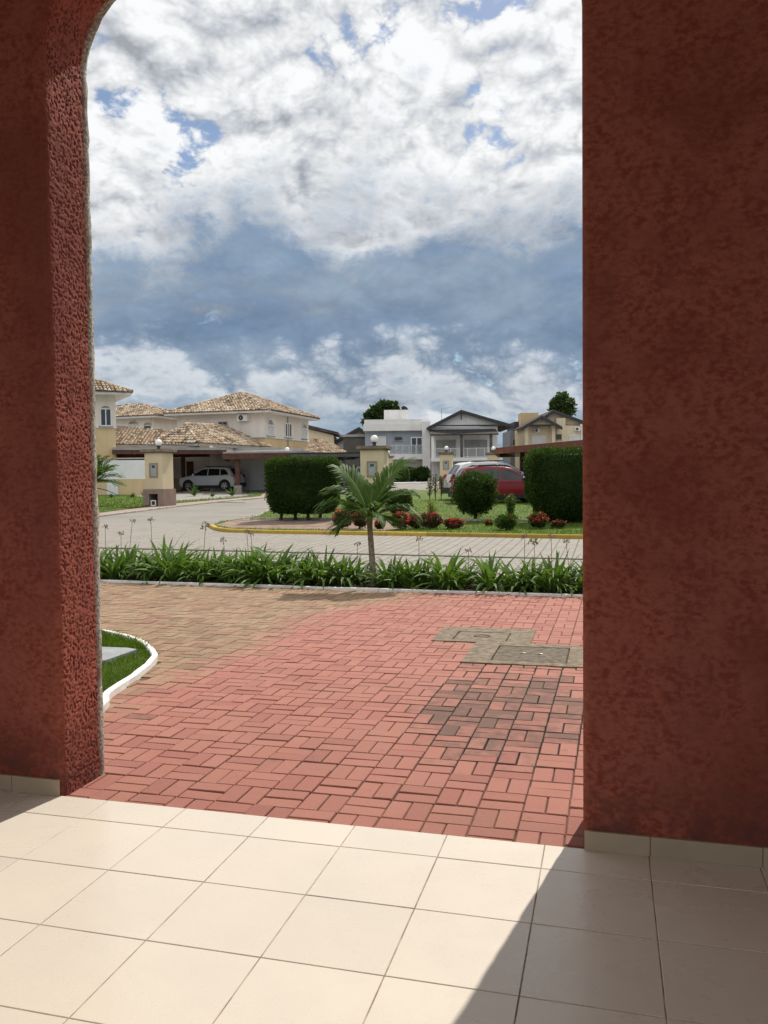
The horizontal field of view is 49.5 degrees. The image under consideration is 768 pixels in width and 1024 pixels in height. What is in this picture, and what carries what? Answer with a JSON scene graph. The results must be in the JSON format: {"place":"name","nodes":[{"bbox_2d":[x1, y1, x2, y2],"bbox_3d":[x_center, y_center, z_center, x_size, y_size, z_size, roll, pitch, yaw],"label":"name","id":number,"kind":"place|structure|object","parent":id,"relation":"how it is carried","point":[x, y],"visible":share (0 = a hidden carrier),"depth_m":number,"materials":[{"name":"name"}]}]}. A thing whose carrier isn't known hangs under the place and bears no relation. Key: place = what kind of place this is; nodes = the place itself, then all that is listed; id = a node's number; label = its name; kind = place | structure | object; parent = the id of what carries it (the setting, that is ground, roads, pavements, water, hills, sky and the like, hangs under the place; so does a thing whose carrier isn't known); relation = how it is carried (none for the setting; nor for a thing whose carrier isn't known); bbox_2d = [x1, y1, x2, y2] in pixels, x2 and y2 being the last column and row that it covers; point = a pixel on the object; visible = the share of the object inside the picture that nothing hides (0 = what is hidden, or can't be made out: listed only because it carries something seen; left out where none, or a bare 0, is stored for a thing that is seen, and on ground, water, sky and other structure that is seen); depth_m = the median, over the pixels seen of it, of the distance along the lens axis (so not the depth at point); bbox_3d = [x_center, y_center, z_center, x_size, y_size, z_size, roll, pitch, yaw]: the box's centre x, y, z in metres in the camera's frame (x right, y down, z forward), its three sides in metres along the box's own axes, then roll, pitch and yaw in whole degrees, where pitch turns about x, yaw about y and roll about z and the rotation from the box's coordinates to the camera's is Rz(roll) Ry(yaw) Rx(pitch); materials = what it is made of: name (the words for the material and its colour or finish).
{"place":"outdoors","nodes":[
{"label":"outdoors","id":0,"kind":"place"},
{"bbox_2d":[101,628,151,691],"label":"lawn","id":1,"kind":"structure","parent":0,"point":[123,666],"depth_m":6.67,"materials":[{"name":"plant"}]},
{"bbox_2d":[102,647,135,664],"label":"stepping slab","id":2,"kind":"structure","parent":1,"relation":"on","point":[109,653],"depth_m":7.05,"materials":[{"name":"white concrete"}]},
{"bbox_2d":[98,492,263,511],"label":"lawn","id":3,"kind":"structure","parent":0,"point":[128,507],"depth_m":38.89,"materials":[{"name":"plant"}]},
{"bbox_2d":[97,454,126,493],"bbox_3d":[-12.257,-1.337,35.320,2.703,2.269,2.333,-2,3,-26],"label":"palm tree","id":4,"kind":"object","parent":3,"relation":"on","point":[101,470],"visible":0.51,"depth_m":35.42,"materials":[{"name":"green plant"}]},
{"bbox_2d":[140,449,176,506],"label":"lamp pillar","id":5,"kind":"structure","parent":3,"relation":"on","point":[159,490],"depth_m":34.90,"materials":[{"name":"paint"}]},
{"bbox_2d":[99,492,266,514],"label":"sidewalk","id":6,"kind":"structure","parent":0,"point":[143,508],"depth_m":35.78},
{"bbox_2d":[135,489,243,501],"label":"driveway","id":7,"kind":"structure","parent":0,"point":[183,495],"depth_m":47.80,"materials":[{"name":"concrete"}]},
{"bbox_2d":[112,447,226,490],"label":"carport","id":8,"kind":"object","parent":7,"relation":"on","point":[135,452],"visible":0.61,"depth_m":52.79,"materials":[{"name":"brown wood"}]},
{"bbox_2d":[179,466,245,490],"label":"parked car","id":9,"kind":"object","parent":7,"relation":"on","point":[222,478],"visible":0.88,"depth_m":56.11,"materials":[{"name":"white paint"}]},
{"bbox_2d":[99,484,439,526],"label":"road","id":10,"kind":"structure","parent":0,"point":[209,513],"depth_m":30.21,"materials":[{"name":"concrete"}]},
{"bbox_2d":[290,452,359,492],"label":"carport","id":11,"kind":"object","parent":10,"relation":"on","point":[343,456],"visible":0.38,"depth_m":46.90,"materials":[{"name":"brown wood"}]},
{"bbox_2d":[67,582,582,848],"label":"brick pavement","id":12,"kind":"structure","parent":0,"point":[377,709],"depth_m":5.28,"materials":[{"name":"red brick"}]},
{"bbox_2d":[431,626,535,643],"bbox_3d":[0.949,1.169,7.815,0.900,0.043,0.728,0,3,15],"label":"manhole cover","id":13,"kind":"object","parent":12,"relation":"on","point":[472,634],"visible":0.91,"depth_m":7.80,"materials":[{"name":"concrete"}]},
{"bbox_2d":[460,641,582,668],"bbox_3d":[1.193,1.200,6.973,0.982,0.046,0.850,0,3,15],"label":"manhole cover","id":14,"kind":"object","parent":12,"relation":"on","point":[523,654],"visible":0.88,"depth_m":6.92,"materials":[{"name":"concrete"}]},
{"bbox_2d":[86,0,582,461],"label":"sky","id":15,"kind":"structure","parent":0,"point":[329,210],"materials":[{"name":"white"}]},
{"bbox_2d":[99,521,582,557],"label":"road","id":16,"kind":"structure","parent":0,"point":[140,534],"depth_m":17.96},
{"bbox_2d":[99,548,582,578],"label":"pavement","id":17,"kind":"structure","parent":0,"point":[445,560],"depth_m":14.59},
{"bbox_2d":[100,575,582,593],"bbox_3d":[-1.915,0.973,12.152,22.063,0.058,1.059,0,3,17],"label":"planting bed","id":18,"kind":"object","parent":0,"point":[474,587],"visible":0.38,"depth_m":11.39,"materials":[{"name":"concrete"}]},
{"bbox_2d":[100,545,129,576],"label":"agapanthus plant","id":19,"kind":"object","parent":18,"relation":"on","point":[101,554],"visible":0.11,"depth_m":12.91,"materials":[{"name":"green plant"}]},
{"bbox_2d":[100,542,144,579],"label":"agapanthus plant","id":20,"kind":"object","parent":18,"relation":"on","point":[115,571],"visible":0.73,"depth_m":12.51,"materials":[{"name":"green plant"}]},
{"bbox_2d":[100,544,161,578],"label":"agapanthus plant","id":21,"kind":"object","parent":18,"relation":"on","point":[127,553],"visible":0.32,"depth_m":12.81,"materials":[{"name":"green plant"}]},
{"bbox_2d":[121,552,166,583],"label":"agapanthus plant","id":22,"kind":"object","parent":18,"relation":"on","point":[141,575],"visible":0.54,"depth_m":12.31,"materials":[{"name":"green plant"}]},
{"bbox_2d":[123,536,203,583],"bbox_3d":[-3.353,0.750,12.662,1.479,0.896,1.497,-1,3,-16],"label":"agapanthus plant","id":23,"kind":"object","parent":18,"relation":"on","point":[156,552],"visible":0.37,"depth_m":12.47,"materials":[{"name":"green plant"}]},
{"bbox_2d":[126,542,207,585],"bbox_3d":[-3.162,0.821,12.313,1.288,0.801,1.326,0,2,6],"label":"agapanthus plant","id":24,"kind":"object","parent":18,"relation":"on","point":[170,559],"visible":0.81,"depth_m":12.20,"materials":[{"name":"green plant"}]},
{"bbox_2d":[159,547,215,579],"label":"agapanthus plant","id":25,"kind":"object","parent":18,"relation":"on","point":[189,568],"visible":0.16,"depth_m":12.49,"materials":[{"name":"green plant"}]},
{"bbox_2d":[171,548,227,585],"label":"agapanthus plant","id":26,"kind":"object","parent":18,"relation":"on","point":[198,566],"visible":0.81,"depth_m":12.04,"materials":[{"name":"green plant"}]},
{"bbox_2d":[185,546,234,581],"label":"agapanthus plant","id":27,"kind":"object","parent":18,"relation":"on","point":[202,561],"visible":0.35,"depth_m":12.23,"materials":[{"name":"green plant"}]},
{"bbox_2d":[198,548,252,584],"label":"agapanthus plant","id":28,"kind":"object","parent":18,"relation":"on","point":[230,577],"visible":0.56,"depth_m":11.95,"materials":[{"name":"green plant"}]},
{"bbox_2d":[210,545,281,583],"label":"agapanthus plant","id":29,"kind":"object","parent":18,"relation":"on","point":[258,557],"visible":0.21,"depth_m":12.04,"materials":[{"name":"green plant"}]},
{"bbox_2d":[218,543,298,587],"bbox_3d":[-1.748,0.830,11.899,1.302,0.786,1.264,-2,3,-24],"label":"agapanthus plant","id":30,"kind":"object","parent":18,"relation":"on","point":[254,569],"visible":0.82,"depth_m":11.74,"materials":[{"name":"green plant"}]},
{"bbox_2d":[229,543,321,587],"bbox_3d":[-1.529,0.824,11.865,1.378,0.834,1.456,1,3,29],"label":"agapanthus plant","id":31,"kind":"object","parent":18,"relation":"on","point":[265,555],"visible":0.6,"depth_m":11.88,"materials":[{"name":"green plant"}]},
{"bbox_2d":[266,550,312,584],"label":"agapanthus plant","id":32,"kind":"object","parent":18,"relation":"on","point":[284,563],"visible":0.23,"depth_m":11.94,"materials":[{"name":"green plant"}]},
{"bbox_2d":[267,552,335,588],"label":"agapanthus plant","id":33,"kind":"object","parent":18,"relation":"on","point":[295,565],"visible":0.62,"depth_m":11.62,"materials":[{"name":"green plant"}]},
{"bbox_2d":[286,545,356,589],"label":"agapanthus plant","id":34,"kind":"object","parent":18,"relation":"on","point":[320,566],"visible":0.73,"depth_m":11.55,"materials":[{"name":"green plant"}]},
{"bbox_2d":[314,554,376,586],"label":"agapanthus plant","id":35,"kind":"object","parent":18,"relation":"on","point":[341,580],"visible":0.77,"depth_m":11.47,"materials":[{"name":"green plant"}]},
{"bbox_2d":[327,555,385,586],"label":"agapanthus plant","id":36,"kind":"object","parent":18,"relation":"on","point":[357,580],"visible":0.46,"depth_m":11.60,"materials":[{"name":"green plant"}]},
{"bbox_2d":[312,457,425,585],"bbox_3d":[-0.182,0.138,11.348,1.591,1.792,1.195,-1,2,0],"label":"palm tree","id":37,"kind":"object","parent":18,"relation":"on","point":[370,499],"visible":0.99,"depth_m":11.37,"materials":[{"name":"green plant"}]},
{"bbox_2d":[353,553,421,589],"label":"agapanthus plant","id":38,"kind":"object","parent":18,"relation":"on","point":[383,575],"visible":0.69,"depth_m":11.31,"materials":[{"name":"green plant"}]},
{"bbox_2d":[374,555,438,589],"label":"agapanthus plant","id":39,"kind":"object","parent":18,"relation":"on","point":[405,582],"visible":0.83,"depth_m":11.15,"materials":[{"name":"green plant"}]},
{"bbox_2d":[398,556,448,588],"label":"agapanthus plant","id":40,"kind":"object","parent":18,"relation":"on","point":[414,583],"visible":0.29,"depth_m":11.32,"materials":[{"name":"green plant"}]},
{"bbox_2d":[406,547,484,590],"bbox_3d":[0.869,0.840,11.119,1.253,0.756,1.216,0,2,10],"label":"agapanthus plant","id":41,"kind":"object","parent":18,"relation":"on","point":[447,576],"visible":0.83,"depth_m":10.99,"materials":[{"name":"green plant"}]},
{"bbox_2d":[435,557,482,588],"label":"agapanthus plant","id":42,"kind":"object","parent":18,"relation":"on","point":[465,584],"visible":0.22,"depth_m":11.23,"materials":[{"name":"green plant"}]},
{"bbox_2d":[452,550,531,594],"bbox_3d":[1.444,0.857,10.929,1.178,0.713,1.244,-1,2,-11],"label":"agapanthus plant","id":43,"kind":"object","parent":18,"relation":"on","point":[487,569],"visible":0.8,"depth_m":10.87,"materials":[{"name":"green plant"}]},
{"bbox_2d":[481,555,547,595],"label":"agapanthus plant","id":44,"kind":"object","parent":18,"relation":"on","point":[518,586],"visible":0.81,"depth_m":10.70,"materials":[{"name":"green plant"}]},
{"bbox_2d":[503,557,564,592],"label":"agapanthus plant","id":45,"kind":"object","parent":18,"relation":"on","point":[536,588],"visible":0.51,"depth_m":10.77,"materials":[{"name":"green plant"}]},
{"bbox_2d":[515,548,582,595],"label":"agapanthus plant","id":46,"kind":"object","parent":18,"relation":"on","point":[549,581],"visible":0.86,"depth_m":10.58,"materials":[{"name":"green plant"}]},
{"bbox_2d":[546,563,582,597],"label":"agapanthus plant","id":47,"kind":"object","parent":18,"relation":"on","point":[579,584],"visible":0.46,"depth_m":10.54,"materials":[{"name":"green plant"}]},
{"bbox_2d":[0,790,767,1023],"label":"floor","id":48,"kind":"structure","parent":0,"point":[113,912],"depth_m":2.76,"materials":[{"name":"beige tile"}]},
{"bbox_2d":[214,490,582,534],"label":"lawn","id":49,"kind":"structure","parent":0,"point":[432,495],"depth_m":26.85,"materials":[{"name":"green plant"}]},
{"bbox_2d":[217,518,396,529],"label":"soil","id":50,"kind":"structure","parent":49,"relation":"on","point":[285,524],"depth_m":22.63,"materials":[{"name":"brown soil"}]},
{"bbox_2d":[263,455,341,519],"bbox_3d":[-2.390,-0.681,24.443,2.368,1.986,1.302,-1,2,0],"label":"hedge","id":51,"kind":"object","parent":50,"relation":"on","point":[294,485],"visible":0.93,"depth_m":23.97,"materials":[{"name":"green plant"}]},
{"bbox_2d":[331,509,351,528],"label":"flowering shrub","id":52,"kind":"object","parent":50,"relation":"on","point":[338,513],"visible":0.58,"depth_m":20.94,"materials":[{"name":"red plant"}]},
{"bbox_2d":[350,511,366,528],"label":"flowering shrub","id":53,"kind":"object","parent":50,"relation":"on","point":[360,523],"visible":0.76,"depth_m":20.75,"materials":[{"name":"red plant"}]},
{"bbox_2d":[390,511,410,528],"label":"flowering shrub","id":54,"kind":"object","parent":50,"relation":"on","point":[406,523],"visible":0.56,"depth_m":20.52,"materials":[{"name":"red plant"}]},
{"bbox_2d":[356,445,391,506],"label":"lamp pillar","id":55,"kind":"structure","parent":49,"relation":"on","point":[374,460],"depth_m":31.50,"materials":[{"name":"paint"}]},
{"bbox_2d":[385,489,413,513],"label":"round shrub","id":56,"kind":"object","parent":49,"relation":"on","point":[403,499],"visible":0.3,"depth_m":25.24,"materials":[{"name":"green plant"}]},
{"bbox_2d":[409,513,421,528],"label":"flowering shrub","id":57,"kind":"object","parent":49,"relation":"on","point":[414,524],"visible":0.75,"depth_m":20.65,"materials":[{"name":"red plant"}]},
{"bbox_2d":[250,517,582,521],"bbox_3d":[1.643,0.289,23.490,11.720,0.252,0.283,0,3,16],"label":"garden edging","id":58,"kind":"object","parent":49,"relation":"on","point":[291,518],"visible":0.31,"depth_m":24.47,"materials":[{"name":"concrete"}]},
{"bbox_2d":[420,511,443,528],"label":"flowering shrub","id":59,"kind":"object","parent":49,"relation":"on","point":[430,519],"visible":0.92,"depth_m":20.59,"materials":[{"name":"red plant"}]},
{"bbox_2d":[441,517,464,528],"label":"flowering shrub","id":60,"kind":"object","parent":49,"relation":"on","point":[453,523],"visible":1,"depth_m":20.52,"materials":[{"name":"red plant"}]},
{"bbox_2d":[448,468,499,518],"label":"round shrub","id":61,"kind":"object","parent":49,"relation":"on","point":[474,493],"visible":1,"depth_m":22.97,"materials":[{"name":"green plant"}]},
{"bbox_2d":[442,460,528,493],"bbox_3d":[4.977,-1.452,37.473,4.521,1.726,2.188,-1,2,-8],"label":"parked car","id":62,"kind":"object","parent":49,"relation":"on","point":[455,469],"visible":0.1,"depth_m":36.74,"materials":[{"name":"silver metal"}]},
{"bbox_2d":[448,465,529,500],"bbox_3d":[4.689,-1.150,33.983,3.999,1.527,1.936,-1,2,-3],"label":"parked car","id":63,"kind":"object","parent":49,"relation":"on","point":[511,480],"visible":0.22,"depth_m":33.23,"materials":[{"name":"red paint"}]},
{"bbox_2d":[493,513,518,529],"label":"flowering shrub","id":64,"kind":"object","parent":49,"relation":"on","point":[506,521],"visible":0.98,"depth_m":19.92,"materials":[{"name":"green plant"}]},
{"bbox_2d":[504,493,516,515],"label":"leafy shrub","id":65,"kind":"object","parent":49,"relation":"on","point":[510,505],"visible":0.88,"depth_m":21.27,"materials":[{"name":"green plant"}]},
{"bbox_2d":[526,511,549,528],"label":"flowering shrub","id":66,"kind":"object","parent":49,"relation":"on","point":[538,519],"visible":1,"depth_m":20.24,"materials":[{"name":"red plant"}]},
{"bbox_2d":[522,445,582,522],"bbox_3d":[5.071,-0.757,22.296,2.768,2.213,1.443,-1,2,0],"label":"hedge","id":67,"kind":"object","parent":49,"relation":"on","point":[553,481],"visible":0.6,"depth_m":21.79,"materials":[{"name":"green plant"}]},
{"bbox_2d":[549,520,565,528],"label":"flowering shrub","id":68,"kind":"object","parent":49,"relation":"on","point":[554,524],"visible":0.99,"depth_m":20.25,"materials":[{"name":"red plant"}]},
{"bbox_3d":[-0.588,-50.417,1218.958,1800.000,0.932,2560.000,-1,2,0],"label":"ground","id":69,"kind":"structure","parent":0,"visible":0},
{"bbox_2d":[95,378,133,459],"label":"house","id":70,"kind":"structure","parent":69,"relation":"on","point":[108,395],"depth_m":51.27,"materials":[{"name":"paint"}]},
{"bbox_2d":[99,405,112,426],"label":"window","id":71,"kind":"structure","parent":70,"relation":"in","point":[105,411],"depth_m":51.25,"materials":[{"name":"white paint"}]},
{"bbox_2d":[97,460,144,494],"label":"garden wall","id":72,"kind":"structure","parent":69,"relation":"on","point":[133,473],"depth_m":49.33,"materials":[{"name":"white paint"}]},
{"bbox_2d":[101,629,157,712],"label":"kerb","id":73,"kind":"structure","parent":69,"relation":"on","point":[111,692],"depth_m":6.24,"materials":[{"name":"white paint"}]},
{"bbox_2d":[116,403,176,458],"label":"house","id":74,"kind":"structure","parent":69,"relation":"on","point":[142,415],"depth_m":70.64,"materials":[{"name":"ceramic"}]},
{"bbox_2d":[116,425,199,489],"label":"house","id":75,"kind":"structure","parent":69,"relation":"on","point":[126,436],"depth_m":58.82,"materials":[{"name":"tile"}]},
{"bbox_2d":[99,497,264,516],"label":"kerb","id":76,"kind":"structure","parent":69,"relation":"on","point":[103,515],"depth_m":33.75,"materials":[{"name":"grey concrete"}]},
{"bbox_2d":[173,457,209,488],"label":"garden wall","id":77,"kind":"structure","parent":69,"relation":"on","point":[193,465],"depth_m":60.68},
{"bbox_2d":[186,461,193,475],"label":"door","id":78,"kind":"structure","parent":77,"relation":"in","point":[189,464],"depth_m":60.59,"materials":[{"name":"brown wood"}]},
{"bbox_2d":[151,391,346,490],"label":"house","id":79,"kind":"structure","parent":69,"relation":"on","point":[241,421],"depth_m":62.14,"materials":[{"name":"ceramic"}]},
{"bbox_2d":[266,419,275,436],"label":"window","id":80,"kind":"structure","parent":79,"relation":"in","point":[270,423],"depth_m":62.78,"materials":[{"name":"white paint"}]},
{"bbox_2d":[284,422,292,438],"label":"window","id":81,"kind":"structure","parent":79,"relation":"in","point":[285,424],"depth_m":65.86,"materials":[{"name":"white glass"}]},
{"bbox_2d":[301,423,308,439],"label":"window","id":82,"kind":"structure","parent":79,"relation":"in","point":[304,429],"depth_m":69.49,"materials":[{"name":"white paint"}]},
{"bbox_2d":[222,451,309,493],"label":"carport","id":83,"kind":"object","parent":69,"relation":"on","point":[236,456],"visible":0.61,"depth_m":50.84,"materials":[{"name":"wood"}]},
{"bbox_2d":[308,425,340,443],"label":"house","id":84,"kind":"structure","parent":69,"relation":"on","point":[330,436],"depth_m":87.73,"materials":[{"name":"beige paint"}]},
{"bbox_2d":[99,547,582,559],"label":"kerb","id":85,"kind":"structure","parent":69,"relation":"on","point":[365,554],"depth_m":15.40,"materials":[{"name":"grey concrete"}]},
{"bbox_2d":[100,580,582,597],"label":"kerb","id":86,"kind":"structure","parent":69,"relation":"on","point":[355,588],"depth_m":11.11,"materials":[{"name":"white paint"}]},
{"bbox_2d":[335,427,364,465],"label":"house","id":87,"kind":"structure","parent":69,"relation":"on","point":[352,440],"depth_m":87.50,"materials":[{"name":"grey paint"}]},
{"bbox_2d":[360,398,400,425],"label":"tree","id":88,"kind":"object","parent":69,"relation":"on","point":[375,411],"visible":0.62,"depth_m":116.81,"materials":[{"name":"green plant"}]},
{"bbox_2d":[0,0,767,868],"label":"porch","id":89,"kind":"object","parent":69,"relation":"on","point":[674,212],"visible":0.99,"depth_m":3.20,"materials":[{"name":"red paint"}]},
{"bbox_2d":[210,524,582,538],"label":"kerb","id":90,"kind":"structure","parent":69,"relation":"on","point":[448,534],"depth_m":19.45,"materials":[{"name":"yellow paint"}]},
{"bbox_2d":[363,406,430,481],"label":"house","id":91,"kind":"structure","parent":69,"relation":"on","point":[400,433],"depth_m":83.73,"materials":[{"name":"white paint"}]},
{"bbox_2d":[411,437,421,453],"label":"balcony door","id":92,"kind":"structure","parent":91,"relation":"in","point":[417,441],"depth_m":83.76,"materials":[{"name":"white paint"}]},
{"bbox_2d":[397,467,409,481],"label":"garden bush","id":93,"kind":"object","parent":69,"relation":"on","point":[405,477],"visible":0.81,"depth_m":73.66,"materials":[{"name":"green plant"}]},
{"bbox_2d":[415,465,430,481],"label":"garden bush","id":94,"kind":"object","parent":69,"relation":"on","point":[422,473],"visible":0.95,"depth_m":76.54,"materials":[{"name":"green plant"}]},
{"bbox_2d":[438,452,454,487],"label":"lamp pillar","id":95,"kind":"structure","parent":69,"relation":"on","point":[446,462],"depth_m":56.49,"materials":[{"name":"paint"}]},
{"bbox_2d":[426,407,514,481],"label":"house","id":96,"kind":"structure","parent":69,"relation":"on","point":[477,443],"depth_m":80.71,"materials":[{"name":"white paint"}]},
{"bbox_2d":[436,440,455,457],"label":"balcony door","id":97,"kind":"structure","parent":96,"relation":"in","point":[439,443],"depth_m":80.79,"materials":[{"name":"white glass"}]},
{"bbox_2d":[464,440,486,455],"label":"balcony door","id":98,"kind":"structure","parent":96,"relation":"in","point":[473,445],"depth_m":80.79,"materials":[{"name":"white glass"}]},
{"bbox_2d":[503,422,518,465],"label":"house","id":99,"kind":"structure","parent":69,"relation":"on","point":[509,438],"depth_m":92.42,"materials":[{"name":"paint"}]},
{"bbox_2d":[494,440,582,471],"bbox_3d":[8.094,-1.700,37.796,5.823,2.491,15.797,-1,3,-15],"label":"pergola","id":100,"kind":"object","parent":69,"relation":"on","point":[514,451],"visible":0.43,"depth_m":35.48,"materials":[{"name":"brown wood"}]},
{"bbox_2d":[513,410,582,473],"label":"house","id":101,"kind":"structure","parent":69,"relation":"on","point":[552,426],"depth_m":85.74,"materials":[{"name":"beige paint"}]},
{"bbox_2d":[532,436,545,443],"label":"window","id":102,"kind":"structure","parent":101,"relation":"in","point":[535,439],"depth_m":85.74,"materials":[{"name":"white paint"}]},
{"bbox_2d":[547,391,577,415],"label":"tree","id":103,"kind":"object","parent":69,"relation":"on","point":[563,402],"visible":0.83,"depth_m":110.37,"materials":[{"name":"green plant"}]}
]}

